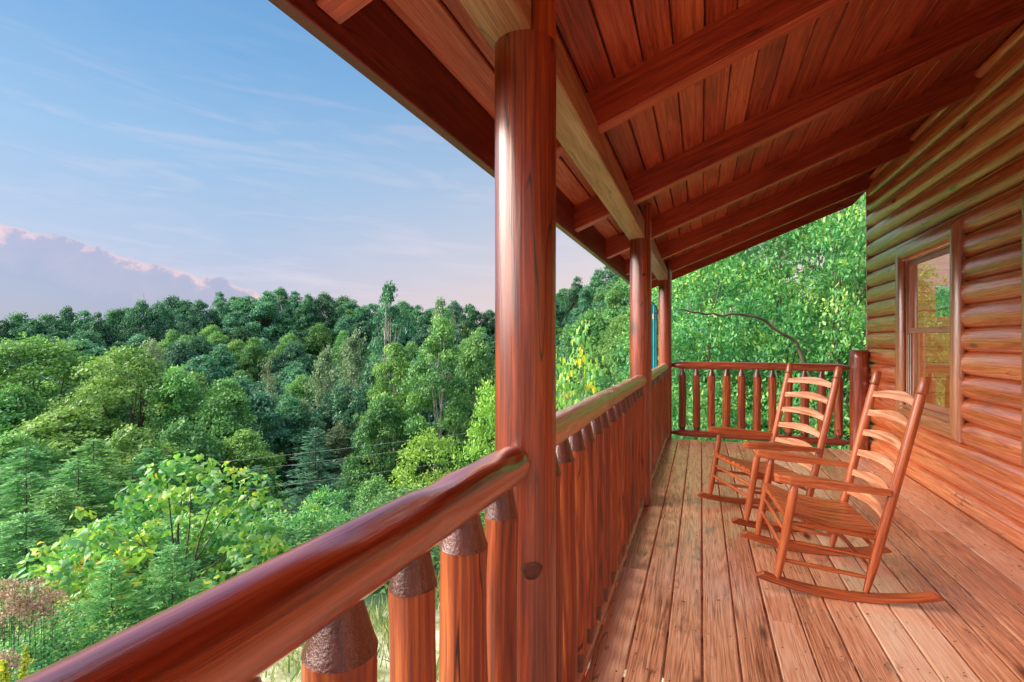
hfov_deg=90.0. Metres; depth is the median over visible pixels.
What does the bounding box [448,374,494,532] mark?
tree
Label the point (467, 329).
forest tree
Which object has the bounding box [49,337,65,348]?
forest tree
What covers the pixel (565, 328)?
forest tree
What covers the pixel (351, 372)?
tree
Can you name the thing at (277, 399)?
forest tree
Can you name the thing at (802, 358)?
bare tree
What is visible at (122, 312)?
ridge tree
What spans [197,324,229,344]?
forest tree
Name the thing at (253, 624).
log railing
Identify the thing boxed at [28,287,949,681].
ground
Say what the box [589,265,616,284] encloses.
ridge tree
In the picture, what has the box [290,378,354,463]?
forest tree
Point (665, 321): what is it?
porch post
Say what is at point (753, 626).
deck
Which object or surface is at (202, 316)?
ridge tree
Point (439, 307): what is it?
tree
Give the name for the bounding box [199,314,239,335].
forest tree
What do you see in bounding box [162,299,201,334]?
ridge tree
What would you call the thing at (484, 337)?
forest tree
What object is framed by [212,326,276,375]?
forest tree
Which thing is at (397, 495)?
bush
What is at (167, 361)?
forest tree
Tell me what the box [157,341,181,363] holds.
forest tree
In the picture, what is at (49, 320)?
ridge tree
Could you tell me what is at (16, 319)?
ridge tree
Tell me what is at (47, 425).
tree
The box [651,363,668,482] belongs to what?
log railing
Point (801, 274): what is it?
tree
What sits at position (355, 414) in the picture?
forest tree
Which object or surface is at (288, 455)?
tree
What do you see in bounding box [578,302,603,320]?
forest tree
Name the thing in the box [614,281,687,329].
forest tree
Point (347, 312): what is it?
forest tree
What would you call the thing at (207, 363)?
forest tree
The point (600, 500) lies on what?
log railing
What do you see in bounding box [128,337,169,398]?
tree
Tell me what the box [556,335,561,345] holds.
forest tree
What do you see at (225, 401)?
tree
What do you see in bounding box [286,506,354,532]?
bush
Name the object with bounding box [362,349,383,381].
forest tree
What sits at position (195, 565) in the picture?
bush
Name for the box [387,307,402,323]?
forest tree
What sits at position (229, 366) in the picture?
forest tree
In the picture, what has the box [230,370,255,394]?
forest tree
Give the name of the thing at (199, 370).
forest tree
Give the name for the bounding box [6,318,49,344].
ridge tree
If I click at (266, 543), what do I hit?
bush
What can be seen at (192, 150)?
sky
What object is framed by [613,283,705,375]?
tree
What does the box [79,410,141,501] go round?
forest tree
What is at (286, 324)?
forest tree
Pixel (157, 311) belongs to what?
ridge tree
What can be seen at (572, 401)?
tree
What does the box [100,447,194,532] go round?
evergreen tree
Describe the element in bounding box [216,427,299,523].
tree
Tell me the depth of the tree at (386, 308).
72.94 m
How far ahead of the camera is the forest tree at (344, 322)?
103.58 m
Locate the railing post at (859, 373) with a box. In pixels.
[849,350,868,450]
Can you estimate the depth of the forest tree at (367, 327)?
101.98 m
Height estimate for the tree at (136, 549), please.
4.904 m
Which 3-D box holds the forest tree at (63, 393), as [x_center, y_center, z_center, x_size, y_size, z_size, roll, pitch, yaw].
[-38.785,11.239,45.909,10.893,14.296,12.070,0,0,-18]
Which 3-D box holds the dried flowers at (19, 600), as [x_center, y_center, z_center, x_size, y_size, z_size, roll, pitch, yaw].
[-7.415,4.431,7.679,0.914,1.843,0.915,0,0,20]
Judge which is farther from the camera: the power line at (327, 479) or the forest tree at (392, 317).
the forest tree at (392, 317)
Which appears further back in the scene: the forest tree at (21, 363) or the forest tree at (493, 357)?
the forest tree at (493, 357)
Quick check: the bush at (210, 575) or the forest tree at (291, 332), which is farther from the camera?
the forest tree at (291, 332)
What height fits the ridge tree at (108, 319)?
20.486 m
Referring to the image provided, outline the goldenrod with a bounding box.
[0,644,33,681]
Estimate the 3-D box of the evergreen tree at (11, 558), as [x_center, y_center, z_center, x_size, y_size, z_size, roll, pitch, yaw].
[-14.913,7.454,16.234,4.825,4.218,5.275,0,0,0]
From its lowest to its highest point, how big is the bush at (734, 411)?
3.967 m
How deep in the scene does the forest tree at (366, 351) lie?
94.04 m
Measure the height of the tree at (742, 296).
10.585 m
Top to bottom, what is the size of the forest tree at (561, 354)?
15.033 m
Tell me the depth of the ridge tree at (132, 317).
99.12 m
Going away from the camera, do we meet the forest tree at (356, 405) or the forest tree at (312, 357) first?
the forest tree at (356, 405)
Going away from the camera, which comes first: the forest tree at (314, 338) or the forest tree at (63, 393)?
the forest tree at (63, 393)
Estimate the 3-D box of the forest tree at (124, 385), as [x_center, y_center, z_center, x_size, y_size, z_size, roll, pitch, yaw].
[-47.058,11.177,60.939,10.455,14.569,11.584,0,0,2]
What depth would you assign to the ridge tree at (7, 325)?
97.53 m
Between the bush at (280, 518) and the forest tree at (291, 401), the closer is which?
the bush at (280, 518)
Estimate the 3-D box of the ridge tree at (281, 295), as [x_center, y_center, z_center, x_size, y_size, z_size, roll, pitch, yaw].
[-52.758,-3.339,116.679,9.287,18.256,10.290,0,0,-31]
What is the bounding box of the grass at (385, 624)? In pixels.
[10,570,439,681]
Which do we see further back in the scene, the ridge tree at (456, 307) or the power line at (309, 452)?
the ridge tree at (456, 307)
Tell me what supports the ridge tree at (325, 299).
on the ground at (378, 597)
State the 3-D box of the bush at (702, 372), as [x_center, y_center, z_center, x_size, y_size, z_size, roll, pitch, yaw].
[4.841,2.761,12.383,4.192,4.806,3.931,0,0,-8]
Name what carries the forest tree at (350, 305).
on the ground at (378, 597)
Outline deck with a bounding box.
[582,438,1023,681]
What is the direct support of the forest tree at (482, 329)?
on the ground at (378, 597)
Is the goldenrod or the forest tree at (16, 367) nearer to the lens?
the goldenrod
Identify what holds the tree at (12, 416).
on the ground at (378, 597)
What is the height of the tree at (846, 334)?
9.355 m
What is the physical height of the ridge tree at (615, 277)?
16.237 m
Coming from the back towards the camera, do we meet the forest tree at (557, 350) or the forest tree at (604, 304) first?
the forest tree at (557, 350)
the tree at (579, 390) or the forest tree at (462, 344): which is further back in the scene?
the forest tree at (462, 344)
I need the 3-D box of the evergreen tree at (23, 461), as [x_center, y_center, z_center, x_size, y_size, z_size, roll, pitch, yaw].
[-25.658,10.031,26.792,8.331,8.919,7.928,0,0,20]
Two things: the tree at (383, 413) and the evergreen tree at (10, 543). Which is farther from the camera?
the tree at (383, 413)
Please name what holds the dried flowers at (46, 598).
on the ground at (378, 597)
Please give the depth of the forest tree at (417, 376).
68.59 m
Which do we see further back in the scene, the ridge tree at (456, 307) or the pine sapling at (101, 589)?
the ridge tree at (456, 307)
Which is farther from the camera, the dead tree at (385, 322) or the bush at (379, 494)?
the dead tree at (385, 322)
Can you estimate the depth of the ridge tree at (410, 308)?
121.50 m
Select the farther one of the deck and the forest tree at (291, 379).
the forest tree at (291, 379)
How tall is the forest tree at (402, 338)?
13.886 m
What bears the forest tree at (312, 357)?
on the ground at (378, 597)
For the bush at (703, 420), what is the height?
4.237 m
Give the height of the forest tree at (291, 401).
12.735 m
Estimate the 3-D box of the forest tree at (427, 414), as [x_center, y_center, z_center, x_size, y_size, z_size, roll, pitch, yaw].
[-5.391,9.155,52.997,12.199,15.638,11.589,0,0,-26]
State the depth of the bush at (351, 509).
30.91 m
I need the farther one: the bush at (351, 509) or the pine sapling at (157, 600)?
the bush at (351, 509)
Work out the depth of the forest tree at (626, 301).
55.01 m
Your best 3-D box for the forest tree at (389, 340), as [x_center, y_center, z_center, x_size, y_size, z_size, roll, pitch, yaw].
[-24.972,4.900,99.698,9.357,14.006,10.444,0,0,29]
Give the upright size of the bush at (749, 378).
4.632 m
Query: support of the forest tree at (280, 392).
on the ground at (378, 597)
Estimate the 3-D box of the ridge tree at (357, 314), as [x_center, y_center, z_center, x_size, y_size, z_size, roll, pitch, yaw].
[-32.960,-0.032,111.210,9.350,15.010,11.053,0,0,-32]
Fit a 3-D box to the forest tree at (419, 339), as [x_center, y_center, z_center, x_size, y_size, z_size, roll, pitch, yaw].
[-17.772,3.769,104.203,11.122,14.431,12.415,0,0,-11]
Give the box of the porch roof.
[268,0,1023,287]
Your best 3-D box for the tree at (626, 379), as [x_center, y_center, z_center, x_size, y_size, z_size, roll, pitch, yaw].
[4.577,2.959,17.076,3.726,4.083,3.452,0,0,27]
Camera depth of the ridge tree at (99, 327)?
95.14 m
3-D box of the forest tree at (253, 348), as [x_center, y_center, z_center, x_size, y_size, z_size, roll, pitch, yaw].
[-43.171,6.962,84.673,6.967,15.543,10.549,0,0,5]
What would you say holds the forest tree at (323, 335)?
on the ground at (378, 597)
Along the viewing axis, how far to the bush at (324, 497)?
16.85 m
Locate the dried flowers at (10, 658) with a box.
[0,645,32,680]
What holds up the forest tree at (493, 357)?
on the ground at (378, 597)
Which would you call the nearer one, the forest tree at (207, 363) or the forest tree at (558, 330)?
the forest tree at (207, 363)
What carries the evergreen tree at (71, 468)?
on the ground at (378, 597)
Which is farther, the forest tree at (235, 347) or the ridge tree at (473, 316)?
the ridge tree at (473, 316)
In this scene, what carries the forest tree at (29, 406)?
on the ground at (378, 597)
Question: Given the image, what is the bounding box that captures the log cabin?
[866,23,1023,552]
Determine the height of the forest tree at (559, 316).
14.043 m
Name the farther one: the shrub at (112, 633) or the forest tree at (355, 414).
the forest tree at (355, 414)
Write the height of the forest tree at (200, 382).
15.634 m
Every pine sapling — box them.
[53,559,158,659]
[119,543,215,624]
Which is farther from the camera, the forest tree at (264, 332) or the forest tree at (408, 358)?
the forest tree at (264, 332)
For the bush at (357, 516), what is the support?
on the ground at (378, 597)
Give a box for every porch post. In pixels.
[495,0,555,681]
[630,204,651,513]
[659,260,671,444]
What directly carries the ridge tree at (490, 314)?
on the ground at (378, 597)
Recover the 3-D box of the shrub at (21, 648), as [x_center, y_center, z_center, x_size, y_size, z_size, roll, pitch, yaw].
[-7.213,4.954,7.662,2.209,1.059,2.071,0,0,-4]
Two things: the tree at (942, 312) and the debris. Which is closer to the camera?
the debris
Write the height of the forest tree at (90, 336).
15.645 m
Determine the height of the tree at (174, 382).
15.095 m
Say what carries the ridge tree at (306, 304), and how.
on the ground at (378, 597)
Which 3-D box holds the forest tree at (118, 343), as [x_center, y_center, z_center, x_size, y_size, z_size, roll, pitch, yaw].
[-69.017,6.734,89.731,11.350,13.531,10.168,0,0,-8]
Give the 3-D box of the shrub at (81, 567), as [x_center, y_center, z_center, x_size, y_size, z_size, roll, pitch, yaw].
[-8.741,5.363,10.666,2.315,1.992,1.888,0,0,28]
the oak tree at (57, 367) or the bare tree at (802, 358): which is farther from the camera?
the oak tree at (57, 367)
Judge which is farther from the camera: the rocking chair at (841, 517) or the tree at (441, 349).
the tree at (441, 349)
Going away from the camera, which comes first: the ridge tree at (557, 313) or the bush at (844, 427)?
the bush at (844, 427)
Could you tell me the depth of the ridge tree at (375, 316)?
110.54 m
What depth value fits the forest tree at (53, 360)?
73.84 m
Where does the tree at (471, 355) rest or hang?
on the ground at (378, 597)
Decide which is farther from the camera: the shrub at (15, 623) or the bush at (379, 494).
the bush at (379, 494)
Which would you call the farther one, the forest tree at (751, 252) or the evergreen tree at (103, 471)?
the forest tree at (751, 252)
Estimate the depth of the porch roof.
2.73 m
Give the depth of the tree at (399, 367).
39.64 m
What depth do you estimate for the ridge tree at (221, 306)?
108.79 m
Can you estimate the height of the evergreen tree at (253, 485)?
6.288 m
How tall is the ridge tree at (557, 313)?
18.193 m
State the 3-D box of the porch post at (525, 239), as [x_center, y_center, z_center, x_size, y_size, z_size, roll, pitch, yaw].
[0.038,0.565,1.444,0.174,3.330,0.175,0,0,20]
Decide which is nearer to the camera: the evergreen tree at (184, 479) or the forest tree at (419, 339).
the evergreen tree at (184, 479)
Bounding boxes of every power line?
[15,441,467,494]
[53,432,471,477]
[132,459,466,502]
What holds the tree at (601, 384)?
on the ground at (378, 597)
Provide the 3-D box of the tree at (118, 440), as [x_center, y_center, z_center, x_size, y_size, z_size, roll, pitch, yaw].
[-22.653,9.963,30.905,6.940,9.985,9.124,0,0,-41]
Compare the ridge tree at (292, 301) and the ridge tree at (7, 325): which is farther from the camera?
the ridge tree at (292, 301)
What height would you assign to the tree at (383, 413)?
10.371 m
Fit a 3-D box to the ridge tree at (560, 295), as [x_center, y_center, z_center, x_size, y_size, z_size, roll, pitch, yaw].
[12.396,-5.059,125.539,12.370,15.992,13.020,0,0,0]
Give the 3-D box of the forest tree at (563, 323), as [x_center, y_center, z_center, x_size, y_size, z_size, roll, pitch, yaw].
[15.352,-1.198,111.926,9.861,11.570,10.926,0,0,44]
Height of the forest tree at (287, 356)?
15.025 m
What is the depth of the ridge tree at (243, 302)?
104.73 m
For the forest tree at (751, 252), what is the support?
on the ground at (378, 597)
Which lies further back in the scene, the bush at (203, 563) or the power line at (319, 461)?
the power line at (319, 461)
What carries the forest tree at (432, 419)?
on the ground at (378, 597)
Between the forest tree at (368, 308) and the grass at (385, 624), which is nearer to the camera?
the grass at (385, 624)
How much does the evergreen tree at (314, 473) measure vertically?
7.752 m
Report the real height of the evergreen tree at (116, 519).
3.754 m
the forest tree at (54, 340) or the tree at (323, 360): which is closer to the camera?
the tree at (323, 360)
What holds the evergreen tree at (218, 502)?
on the ground at (378, 597)
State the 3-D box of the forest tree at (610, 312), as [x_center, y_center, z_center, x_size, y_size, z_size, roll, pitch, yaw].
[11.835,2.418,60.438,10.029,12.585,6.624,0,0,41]
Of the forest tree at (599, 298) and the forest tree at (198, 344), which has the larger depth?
the forest tree at (599, 298)
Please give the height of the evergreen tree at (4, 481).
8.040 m
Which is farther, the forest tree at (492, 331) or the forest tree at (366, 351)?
the forest tree at (492, 331)
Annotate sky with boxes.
[0,0,949,340]
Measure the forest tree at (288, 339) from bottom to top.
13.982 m
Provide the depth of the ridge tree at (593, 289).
110.25 m
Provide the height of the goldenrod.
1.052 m
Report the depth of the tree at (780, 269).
11.51 m
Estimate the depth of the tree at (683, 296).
16.68 m
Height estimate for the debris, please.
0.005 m
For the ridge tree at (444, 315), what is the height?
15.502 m
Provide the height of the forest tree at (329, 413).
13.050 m
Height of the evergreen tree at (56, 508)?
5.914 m
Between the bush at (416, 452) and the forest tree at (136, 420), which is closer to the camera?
the bush at (416, 452)
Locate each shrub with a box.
[0,581,58,648]
[0,600,89,666]
[0,624,114,681]
[5,599,149,678]
[37,553,136,628]
[105,624,131,636]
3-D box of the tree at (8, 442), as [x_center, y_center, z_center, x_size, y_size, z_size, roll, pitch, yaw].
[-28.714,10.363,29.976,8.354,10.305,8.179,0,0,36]
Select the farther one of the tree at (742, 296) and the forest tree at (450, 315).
the forest tree at (450, 315)
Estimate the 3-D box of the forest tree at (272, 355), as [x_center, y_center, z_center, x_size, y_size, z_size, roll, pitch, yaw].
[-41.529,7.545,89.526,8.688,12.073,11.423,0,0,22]
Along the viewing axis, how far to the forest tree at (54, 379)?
62.88 m
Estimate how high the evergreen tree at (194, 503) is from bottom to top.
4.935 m
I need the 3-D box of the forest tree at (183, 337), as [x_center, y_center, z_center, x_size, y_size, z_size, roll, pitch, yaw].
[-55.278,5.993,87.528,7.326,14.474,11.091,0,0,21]
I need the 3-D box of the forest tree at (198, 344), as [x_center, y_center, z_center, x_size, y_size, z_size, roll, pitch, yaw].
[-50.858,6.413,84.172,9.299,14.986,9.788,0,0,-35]
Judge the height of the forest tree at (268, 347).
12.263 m
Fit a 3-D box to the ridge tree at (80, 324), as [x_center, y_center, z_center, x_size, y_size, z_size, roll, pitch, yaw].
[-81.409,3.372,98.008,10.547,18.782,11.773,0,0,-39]
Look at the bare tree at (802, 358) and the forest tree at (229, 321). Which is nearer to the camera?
the bare tree at (802, 358)
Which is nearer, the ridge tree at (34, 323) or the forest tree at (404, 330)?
the ridge tree at (34, 323)
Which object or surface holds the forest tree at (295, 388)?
on the ground at (378, 597)
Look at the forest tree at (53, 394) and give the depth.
48.56 m
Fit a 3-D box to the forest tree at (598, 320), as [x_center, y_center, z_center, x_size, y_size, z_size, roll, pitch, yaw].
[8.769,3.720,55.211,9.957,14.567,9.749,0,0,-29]
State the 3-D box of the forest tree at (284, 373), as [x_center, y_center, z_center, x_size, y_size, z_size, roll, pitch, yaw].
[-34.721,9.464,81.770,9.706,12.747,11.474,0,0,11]
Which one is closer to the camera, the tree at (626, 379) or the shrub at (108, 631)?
the shrub at (108, 631)
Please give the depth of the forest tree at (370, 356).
92.80 m
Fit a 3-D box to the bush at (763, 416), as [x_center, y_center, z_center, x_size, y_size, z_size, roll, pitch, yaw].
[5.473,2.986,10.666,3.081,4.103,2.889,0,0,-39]
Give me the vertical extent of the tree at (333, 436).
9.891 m
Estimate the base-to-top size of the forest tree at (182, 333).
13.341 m
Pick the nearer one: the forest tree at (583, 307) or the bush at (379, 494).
the bush at (379, 494)
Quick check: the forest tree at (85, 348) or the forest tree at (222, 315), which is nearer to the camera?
the forest tree at (85, 348)
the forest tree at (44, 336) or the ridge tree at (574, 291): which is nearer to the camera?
the forest tree at (44, 336)
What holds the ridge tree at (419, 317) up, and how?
on the ground at (378, 597)
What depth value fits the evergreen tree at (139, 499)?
19.83 m
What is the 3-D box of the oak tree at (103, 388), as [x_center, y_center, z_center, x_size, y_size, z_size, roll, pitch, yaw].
[-29.699,8.832,40.597,14.226,17.170,15.414,0,0,-35]
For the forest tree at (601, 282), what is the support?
on the ground at (378, 597)
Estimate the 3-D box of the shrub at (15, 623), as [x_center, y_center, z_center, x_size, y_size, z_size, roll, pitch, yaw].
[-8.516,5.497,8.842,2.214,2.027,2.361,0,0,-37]
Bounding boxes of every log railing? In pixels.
[15,446,530,681]
[556,375,646,681]
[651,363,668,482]
[672,361,849,445]
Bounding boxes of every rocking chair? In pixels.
[697,363,842,530]
[740,370,943,603]
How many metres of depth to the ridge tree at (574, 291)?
114.50 m
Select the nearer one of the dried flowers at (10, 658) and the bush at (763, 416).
the dried flowers at (10, 658)
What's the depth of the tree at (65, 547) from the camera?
12.09 m
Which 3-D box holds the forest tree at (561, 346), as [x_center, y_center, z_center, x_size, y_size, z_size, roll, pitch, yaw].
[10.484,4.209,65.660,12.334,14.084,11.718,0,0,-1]
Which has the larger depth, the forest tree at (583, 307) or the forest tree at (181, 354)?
the forest tree at (583, 307)
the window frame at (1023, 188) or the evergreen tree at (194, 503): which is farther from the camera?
the evergreen tree at (194, 503)
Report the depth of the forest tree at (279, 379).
76.23 m
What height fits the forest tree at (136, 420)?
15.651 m
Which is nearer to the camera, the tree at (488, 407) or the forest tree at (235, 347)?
the tree at (488, 407)
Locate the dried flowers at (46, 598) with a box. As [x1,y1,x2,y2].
[10,583,72,669]
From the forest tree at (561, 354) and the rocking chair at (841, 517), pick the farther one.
the forest tree at (561, 354)
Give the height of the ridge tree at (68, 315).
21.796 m
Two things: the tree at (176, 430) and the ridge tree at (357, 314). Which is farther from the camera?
the ridge tree at (357, 314)
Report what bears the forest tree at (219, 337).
on the ground at (378, 597)
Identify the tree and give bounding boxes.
[0,319,21,341]
[0,331,136,443]
[0,356,31,382]
[0,381,64,498]
[0,391,54,489]
[0,430,101,517]
[0,446,67,523]
[0,468,27,520]
[0,472,85,551]
[0,510,91,638]
[0,514,193,643]
[0,524,49,576]
[1,311,33,339]
[4,404,142,507]
[4,483,105,566]
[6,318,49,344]
[8,449,291,648]
[15,333,57,362]
[15,343,37,366]
[21,344,83,380]
[27,313,69,338]
[31,376,70,395]
[32,387,62,409]
[34,438,138,534]
[38,344,208,497]
[41,459,137,556]
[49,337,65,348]
[50,305,82,337]
[51,389,136,492]
[59,310,106,343]
[60,339,110,359]
[64,329,106,354]
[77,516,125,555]
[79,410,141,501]
[84,423,183,522]
[88,312,119,353]
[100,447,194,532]
[102,308,131,343]
[106,298,161,344]
[106,306,142,341]
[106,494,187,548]
[108,341,127,351]
[110,333,158,357]
[111,376,138,399]
[114,365,199,502]
[115,348,174,374]
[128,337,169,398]
[130,417,234,520]
[135,364,232,464]
[138,300,185,348]
[155,294,186,337]
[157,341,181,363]
[157,485,233,533]
[161,329,178,347]
[161,339,200,366]
[161,461,206,517]
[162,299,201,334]
[171,327,198,342]
[171,377,266,499]
[175,299,221,336]
[176,335,223,367]
[177,334,192,341]
[178,366,216,388]
[179,354,227,391]
[186,370,211,398]
[194,482,238,519]
[196,375,298,482]
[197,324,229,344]
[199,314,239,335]
[200,331,230,357]
[200,343,246,385]
[200,401,281,481]
[206,291,233,322]
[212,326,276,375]
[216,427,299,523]
[217,296,271,342]
[219,311,254,334]
[222,338,269,374]
[225,295,237,308]
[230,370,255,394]
[231,465,278,525]
[233,336,272,384]
[242,290,289,344]
[247,380,284,399]
[250,337,276,374]
[250,375,285,392]
[252,392,340,486]
[253,357,301,415]
[254,350,281,380]
[255,395,341,513]
[258,286,295,324]
[259,322,278,343]
[261,427,356,525]
[264,318,305,353]
[267,341,323,378]
[270,367,321,409]
[271,330,316,365]
[272,360,324,391]
[273,447,302,508]
[275,290,302,334]
[275,332,307,357]
[281,397,323,509]
[282,374,317,407]
[290,293,325,352]
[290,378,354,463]
[299,291,338,352]
[301,342,339,445]
[302,322,336,356]
[303,322,337,376]
[304,354,321,378]
[306,390,359,472]
[310,418,369,506]
[324,295,361,329]
[325,327,370,464]
[326,314,368,358]
[326,330,360,369]
[328,361,362,392]
[330,301,357,328]
[330,358,422,493]
[333,341,370,369]
[334,394,432,506]
[334,395,395,496]
[335,320,378,358]
[337,310,356,337]
[340,306,368,347]
[356,341,427,489]
[358,303,387,328]
[358,332,392,370]
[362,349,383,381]
[362,353,374,384]
[365,323,421,352]
[367,279,415,377]
[368,311,387,340]
[379,314,386,376]
[384,374,461,481]
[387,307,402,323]
[388,343,413,371]
[389,321,413,347]
[390,363,433,416]
[394,300,414,321]
[396,313,475,483]
[401,304,427,344]
[404,341,420,363]
[407,309,451,340]
[407,324,444,362]
[411,344,445,366]
[415,355,494,475]
[421,307,448,343]
[426,296,461,373]
[442,327,465,345]
[443,307,455,343]
[445,330,494,468]
[446,300,463,331]
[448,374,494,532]
[455,304,491,337]
[455,338,481,359]
[456,320,477,343]
[473,327,493,352]
[475,333,494,355]
[477,309,494,338]
[479,352,494,366]
[487,325,494,352]
[493,374,573,447]
[556,288,569,323]
[556,300,562,332]
[556,300,577,320]
[556,319,621,409]
[556,321,610,383]
[556,325,562,342]
[556,333,606,373]
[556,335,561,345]
[556,340,562,371]
[556,371,579,410]
[557,308,629,396]
[558,276,589,325]
[559,309,582,329]
[561,324,570,336]
[561,370,614,409]
[570,299,593,327]
[571,309,625,384]
[578,276,604,309]
[578,279,611,300]
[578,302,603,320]
[580,281,629,319]
[581,314,629,391]
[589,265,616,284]
[591,284,611,311]
[601,278,629,317]
[607,251,802,441]
[609,274,619,285]
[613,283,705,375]
[613,373,676,416]
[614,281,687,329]
[615,270,738,419]
[621,271,702,303]
[624,221,849,423]
[678,280,865,405]
[685,222,865,448]
[687,249,766,353]
[714,202,865,404]
[729,192,949,448]
[795,194,949,445]
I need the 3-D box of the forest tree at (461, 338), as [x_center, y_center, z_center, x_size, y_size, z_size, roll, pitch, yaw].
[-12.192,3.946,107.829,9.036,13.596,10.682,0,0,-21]
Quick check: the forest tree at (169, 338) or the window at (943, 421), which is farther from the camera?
the forest tree at (169, 338)
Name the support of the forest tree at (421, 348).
on the ground at (378, 597)
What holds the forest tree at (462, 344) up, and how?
on the ground at (378, 597)
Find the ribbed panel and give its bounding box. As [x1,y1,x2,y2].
[652,302,658,368]
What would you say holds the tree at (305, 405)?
on the ground at (378, 597)
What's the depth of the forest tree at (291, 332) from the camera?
99.76 m
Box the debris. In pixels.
[613,451,1022,678]
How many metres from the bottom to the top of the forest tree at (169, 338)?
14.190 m
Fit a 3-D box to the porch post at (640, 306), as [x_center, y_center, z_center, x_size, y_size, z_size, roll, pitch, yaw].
[1.051,0.565,4.187,0.175,3.330,0.176,0,0,20]
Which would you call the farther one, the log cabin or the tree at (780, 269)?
the tree at (780, 269)
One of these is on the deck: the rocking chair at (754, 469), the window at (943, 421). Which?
the rocking chair at (754, 469)
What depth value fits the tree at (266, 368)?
57.98 m
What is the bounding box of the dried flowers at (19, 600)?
[0,575,58,680]
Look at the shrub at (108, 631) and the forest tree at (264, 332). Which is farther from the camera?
the forest tree at (264, 332)
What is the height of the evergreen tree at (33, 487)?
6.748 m
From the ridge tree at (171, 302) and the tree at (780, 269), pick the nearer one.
the tree at (780, 269)
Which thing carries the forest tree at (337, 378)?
on the ground at (378, 597)
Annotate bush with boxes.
[0,558,214,654]
[34,514,294,654]
[138,522,337,614]
[185,509,336,580]
[207,532,297,570]
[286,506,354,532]
[287,500,439,573]
[289,485,352,539]
[329,499,364,515]
[340,505,367,519]
[350,474,395,517]
[353,481,484,595]
[385,427,465,557]
[672,355,792,442]
[672,382,739,442]
[672,393,768,443]
[688,361,846,444]
[727,388,846,447]
[748,357,849,446]
[782,391,849,449]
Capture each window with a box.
[895,218,964,442]
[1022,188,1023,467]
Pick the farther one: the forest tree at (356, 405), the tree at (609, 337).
the forest tree at (356, 405)
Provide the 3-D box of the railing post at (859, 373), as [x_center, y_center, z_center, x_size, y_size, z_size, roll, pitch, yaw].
[4.218,0.970,6.224,0.204,1.720,0.204,0,0,20]
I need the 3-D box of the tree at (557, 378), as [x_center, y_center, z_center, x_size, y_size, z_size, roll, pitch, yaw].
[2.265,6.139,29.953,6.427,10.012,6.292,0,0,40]
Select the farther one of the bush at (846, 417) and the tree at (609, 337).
the tree at (609, 337)
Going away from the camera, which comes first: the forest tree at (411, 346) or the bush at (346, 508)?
the bush at (346, 508)
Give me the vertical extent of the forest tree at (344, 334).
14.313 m
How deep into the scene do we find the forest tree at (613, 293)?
67.31 m
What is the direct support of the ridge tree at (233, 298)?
on the ground at (378, 597)
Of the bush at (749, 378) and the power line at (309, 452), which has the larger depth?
the power line at (309, 452)
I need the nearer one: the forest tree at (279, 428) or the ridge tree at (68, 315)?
the forest tree at (279, 428)
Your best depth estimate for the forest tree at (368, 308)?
111.78 m
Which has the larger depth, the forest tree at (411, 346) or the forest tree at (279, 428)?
the forest tree at (411, 346)
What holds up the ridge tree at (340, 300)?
on the ground at (378, 597)
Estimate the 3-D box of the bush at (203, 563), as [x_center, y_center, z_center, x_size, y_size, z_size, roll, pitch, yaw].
[-6.902,6.402,14.018,5.738,2.303,6.120,0,0,9]
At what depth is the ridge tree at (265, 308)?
104.01 m
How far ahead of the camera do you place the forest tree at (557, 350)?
90.50 m
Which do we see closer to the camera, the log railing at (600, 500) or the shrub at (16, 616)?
the log railing at (600, 500)
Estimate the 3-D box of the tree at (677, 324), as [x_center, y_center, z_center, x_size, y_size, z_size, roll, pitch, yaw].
[4.474,0.566,12.910,4.422,8.213,4.763,0,0,4]
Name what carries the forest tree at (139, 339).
on the ground at (378, 597)
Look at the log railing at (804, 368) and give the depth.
6.69 m
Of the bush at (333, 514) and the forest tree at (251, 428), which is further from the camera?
the forest tree at (251, 428)

